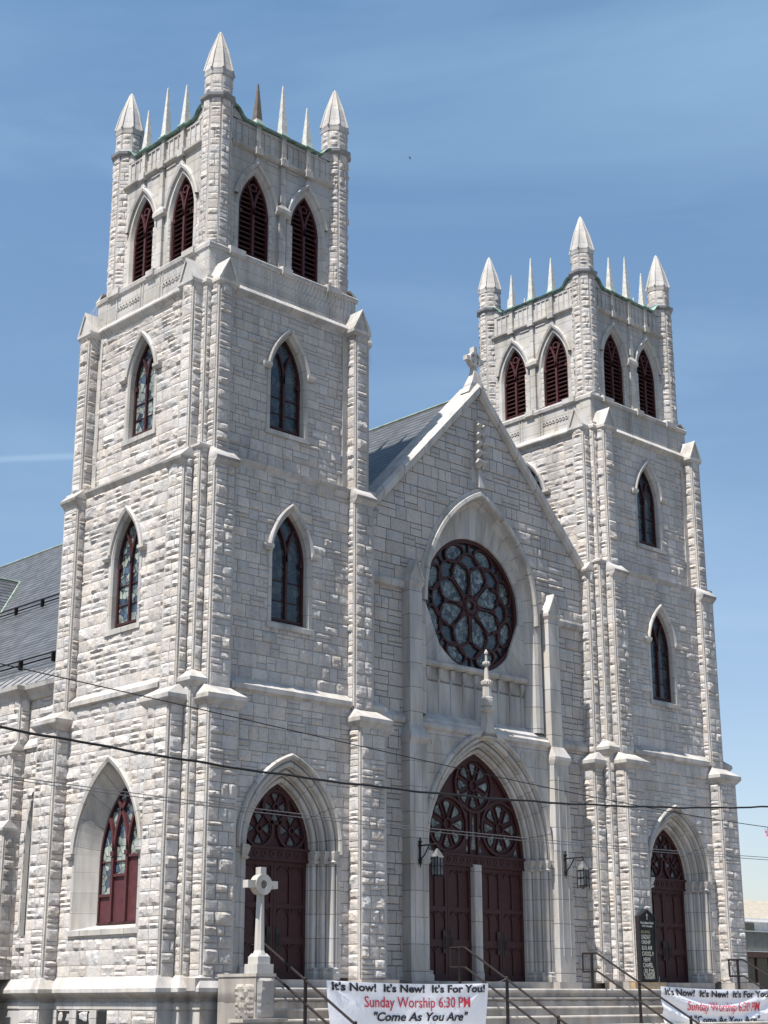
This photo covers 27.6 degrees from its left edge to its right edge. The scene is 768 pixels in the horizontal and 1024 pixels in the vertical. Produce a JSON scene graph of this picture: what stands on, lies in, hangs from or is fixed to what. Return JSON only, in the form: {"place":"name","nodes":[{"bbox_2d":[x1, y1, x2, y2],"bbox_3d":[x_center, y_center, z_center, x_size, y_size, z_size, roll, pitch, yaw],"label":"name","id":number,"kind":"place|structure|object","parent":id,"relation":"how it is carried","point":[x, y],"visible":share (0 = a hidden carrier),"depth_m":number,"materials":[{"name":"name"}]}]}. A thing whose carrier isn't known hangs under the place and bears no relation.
{"place":"outdoors","nodes":[
{"label":"outdoors","id":0,"kind":"place"},
{"bbox_2d":[0,663,765,826],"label":"overhead cable","id":1,"kind":"object","parent":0,"point":[350,743],"visible":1,"depth_m":24.89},
{"bbox_2d":[0,777,766,859],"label":"overhead cable","id":2,"kind":"object","parent":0,"point":[357,823],"visible":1,"depth_m":24.62,"materials":[{"name":"black rubber"}]},
{"bbox_2d":[0,725,767,808],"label":"overhead cable","id":3,"kind":"object","parent":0,"point":[199,761],"visible":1,"depth_m":24.73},
{"bbox_2d":[0,0,767,918],"label":"sky","id":4,"kind":"structure","parent":0,"point":[645,122],"materials":[{"name":"blue"}]},
{"bbox_2d":[275,988,738,997],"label":"platform","id":5,"kind":"structure","parent":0,"point":[313,993],"depth_m":58.09,"materials":[{"name":"concrete"}]},
{"bbox_2d":[217,973,287,1023],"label":"cheek block","id":6,"kind":"structure","parent":5,"relation":"on","point":[248,998],"depth_m":47.44,"materials":[{"name":"stone"}]},
{"bbox_2d":[243,867,277,973],"bbox_3d":[-3.841,12.601,48.220,1.200,3.180,0.620,16,-23,-41],"label":"stone cross","id":7,"kind":"object","parent":6,"relation":"on","point":[260,884],"visible":1,"depth_m":48.09,"materials":[{"name":"white stone"}]},
{"bbox_2d":[0,32,759,1023],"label":"church","id":8,"kind":"structure","parent":5,"relation":"on","point":[494,566],"depth_m":59.80,"materials":[{"name":"stone"}]},
{"bbox_2d":[14,781,34,947],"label":"aisle window","id":9,"kind":"structure","parent":8,"relation":"in","point":[28,824],"depth_m":57.64,"materials":[{"name":"stone"}]},
{"bbox_2d":[52,1010,106,1023],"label":"basement window","id":10,"kind":"structure","parent":8,"relation":"in","point":[93,1016],"depth_m":51.97,"materials":[{"name":"stone"}]},
{"bbox_2d":[65,755,141,936],"bbox_3d":[-9.213,11.317,53.160,0.880,5.977,4.600,16,-23,-41],"label":"window","id":11,"kind":"structure","parent":8,"relation":"in","point":[105,850],"depth_m":53.71,"materials":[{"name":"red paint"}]},
{"bbox_2d":[102,505,146,636],"bbox_3d":[-9.213,2.042,56.076,0.540,4.704,2.560,16,-23,-41],"label":"window","id":12,"kind":"structure","parent":8,"relation":"in","point":[124,556],"depth_m":56.33,"materials":[{"name":"red paint"}]},
{"bbox_2d":[119,330,161,446],"bbox_3d":[-8.997,-4.731,58.420,0.540,4.389,2.520,16,-23,-41],"label":"window","id":13,"kind":"structure","parent":8,"relation":"in","point":[142,367],"depth_m":58.67,"materials":[{"name":"red paint"}]},
{"bbox_2d":[125,181,157,285],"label":"louvred window","id":14,"kind":"structure","parent":8,"relation":"in","point":[140,224],"depth_m":62.05,"materials":[{"name":"paint"}]},
{"bbox_2d":[164,157,198,264],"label":"louvred window","id":15,"kind":"structure","parent":8,"relation":"in","point":[181,200],"depth_m":60.26,"materials":[{"name":"paint"}]},
{"bbox_2d":[233,156,277,265],"bbox_3d":[-5.039,-11.724,60.035,2.187,4.405,0.590,16,-23,-41],"label":"louvred window","id":16,"kind":"structure","parent":8,"relation":"in","point":[255,197],"depth_m":60.09,"materials":[{"name":"paint"}]},
{"bbox_2d":[243,859,273,965],"bbox_3d":[-4.291,13.618,52.213,1.434,3.880,0.247,16,-23,-41],"label":"door leaf","id":17,"kind":"structure","parent":8,"relation":"in","point":[250,898],"depth_m":52.35,"materials":[{"name":"red paint"}]},
{"bbox_2d":[272,861,305,979],"bbox_3d":[-3.242,13.914,53.169,1.434,3.880,0.247,16,-23,-41],"label":"door leaf","id":18,"kind":"structure","parent":8,"relation":"in","point":[288,935],"depth_m":53.20,"materials":[{"name":"red paint"}]},
{"bbox_2d":[262,329,316,444],"bbox_3d":[-3.653,-4.779,58.305,2.520,4.389,0.540,16,-23,-41],"label":"window","id":19,"kind":"structure","parent":8,"relation":"in","point":[288,371],"depth_m":58.49,"materials":[{"name":"red paint"}]},
{"bbox_2d":[263,504,320,635],"bbox_3d":[-3.416,1.989,55.951,2.560,4.704,0.540,16,-23,-41],"label":"window","id":20,"kind":"structure","parent":8,"relation":"in","point":[291,555],"depth_m":56.12,"materials":[{"name":"red paint"}]},
{"bbox_2d":[285,178,327,284],"bbox_3d":[-3.188,-11.201,61.723,2.187,4.405,0.590,16,-23,-41],"label":"louvred window","id":21,"kind":"structure","parent":8,"relation":"in","point":[308,223],"depth_m":61.82,"materials":[{"name":"paint"}]},
{"bbox_2d":[418,837,444,878],"bbox_3d":[1.684,12.704,57.352,0.370,1.540,1.142,16,-23,-41],"label":"wall lantern","id":22,"kind":"object","parent":8,"relation":"attached to","point":[437,862],"depth_m":56.97,"materials":[{"name":"metal"}]},
{"bbox_2d":[426,539,516,670],"bbox_3d":[3.523,3.881,64.408,5.630,5.630,0.230,16,-23,-41],"label":"rose window","id":23,"kind":"structure","parent":8,"relation":"in","point":[471,605],"depth_m":64.52,"materials":[{"name":"glass"}]},
{"bbox_2d":[496,334,530,420],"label":"louvred window","id":24,"kind":"structure","parent":8,"relation":"in","point":[511,372],"depth_m":76.43,"materials":[{"name":"paint"}]},
{"bbox_2d":[526,461,550,497],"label":"window","id":25,"kind":"structure","parent":8,"relation":"in","point":[536,474],"depth_m":72.82,"materials":[{"name":"grey stone"}]},
{"bbox_2d":[536,319,571,408],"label":"louvred window","id":26,"kind":"structure","parent":8,"relation":"in","point":[553,354],"depth_m":74.62,"materials":[{"name":"paint"}]},
{"bbox_2d":[563,851,589,888],"bbox_3d":[7.702,14.402,62.840,0.370,1.540,1.142,16,-23,-41],"label":"wall lantern","id":27,"kind":"object","parent":8,"relation":"attached to","point":[582,869],"depth_m":62.47,"materials":[{"name":"metal"}]},
{"bbox_2d":[599,318,629,407],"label":"louvred window","id":28,"kind":"structure","parent":8,"relation":"in","point":[614,355],"depth_m":74.64,"materials":[{"name":"paint"}]},
{"bbox_2d":[634,333,661,420],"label":"louvred window","id":29,"kind":"structure","parent":8,"relation":"in","point":[648,369],"depth_m":76.36,"materials":[{"name":"paint"}]},
{"bbox_2d":[631,460,666,554],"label":"window","id":30,"kind":"structure","parent":8,"relation":"in","point":[647,492],"depth_m":73.02,"materials":[{"name":"black glass"}]},
{"bbox_2d":[651,889,668,982],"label":"door leaf","id":31,"kind":"structure","parent":8,"relation":"in","point":[658,909],"depth_m":67.02,"materials":[{"name":"red paint"}]},
{"bbox_2d":[644,604,681,709],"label":"window","id":32,"kind":"structure","parent":8,"relation":"in","point":[661,639],"depth_m":70.67,"materials":[{"name":"red paint"}]},
{"bbox_2d":[664,890,688,982],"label":"door leaf","id":33,"kind":"structure","parent":8,"relation":"in","point":[676,943],"depth_m":67.68,"materials":[{"name":"red paint"}]},
{"bbox_2d":[630,909,666,988],"bbox_3d":[10.464,17.850,63.754,2.050,3.190,0.920,16,-23,-41],"label":"letter board","id":34,"kind":"object","parent":5,"relation":"on","point":[646,948],"visible":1,"depth_m":63.65,"materials":[{"name":"black"}]},
{"label":"ground","id":35,"kind":"structure","parent":0,"visible":0},
{"bbox_2d":[274,997,767,1023],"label":"entrance steps","id":36,"kind":"structure","parent":35,"relation":"on","point":[596,1010],"depth_m":56.74,"materials":[{"name":"concrete"}]},
{"bbox_2d":[250,943,356,1023],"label":"handrail","id":37,"kind":"object","parent":36,"relation":"on","point":[304,999],"visible":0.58,"depth_m":47.81,"materials":[{"name":"metal"}]},
{"bbox_2d":[307,978,506,1023],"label":"banner","id":38,"kind":"object","parent":37,"relation":"hanging from","point":[375,1003],"visible":1,"depth_m":50.64,"materials":[{"name":"white fabric"}]},
{"bbox_2d":[449,946,566,1023],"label":"handrail","id":39,"kind":"object","parent":36,"relation":"on","point":[459,967],"visible":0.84,"depth_m":54.08,"materials":[{"name":"metal"}]},
{"bbox_2d":[582,952,699,1023],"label":"handrail","id":40,"kind":"object","parent":36,"relation":"on","point":[592,971],"visible":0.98,"depth_m":59.04,"materials":[{"name":"metal"}]},
{"bbox_2d":[641,982,767,1022],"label":"banner","id":41,"kind":"object","parent":40,"relation":"hanging from","point":[707,1005],"visible":0.99,"depth_m":61.84,"materials":[{"name":"white fabric"}]},
{"bbox_2d":[728,959,767,989],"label":"handrail","id":42,"kind":"object","parent":36,"relation":"on","point":[738,975],"visible":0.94,"depth_m":67.10,"materials":[{"name":"metal"}]},
{"bbox_2d":[743,900,767,989],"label":"building","id":43,"kind":"structure","parent":35,"relation":"on","point":[756,930],"depth_m":106.65,"materials":[{"name":"beige"}]},
{"bbox_2d":[745,923,754,930],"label":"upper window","id":44,"kind":"structure","parent":43,"relation":"in","point":[748,926],"depth_m":108.64,"materials":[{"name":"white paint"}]},
{"bbox_2d":[747,958,767,989],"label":"window","id":45,"kind":"structure","parent":43,"relation":"in","point":[755,975],"depth_m":106.24,"materials":[{"name":"glass"}]}
]}

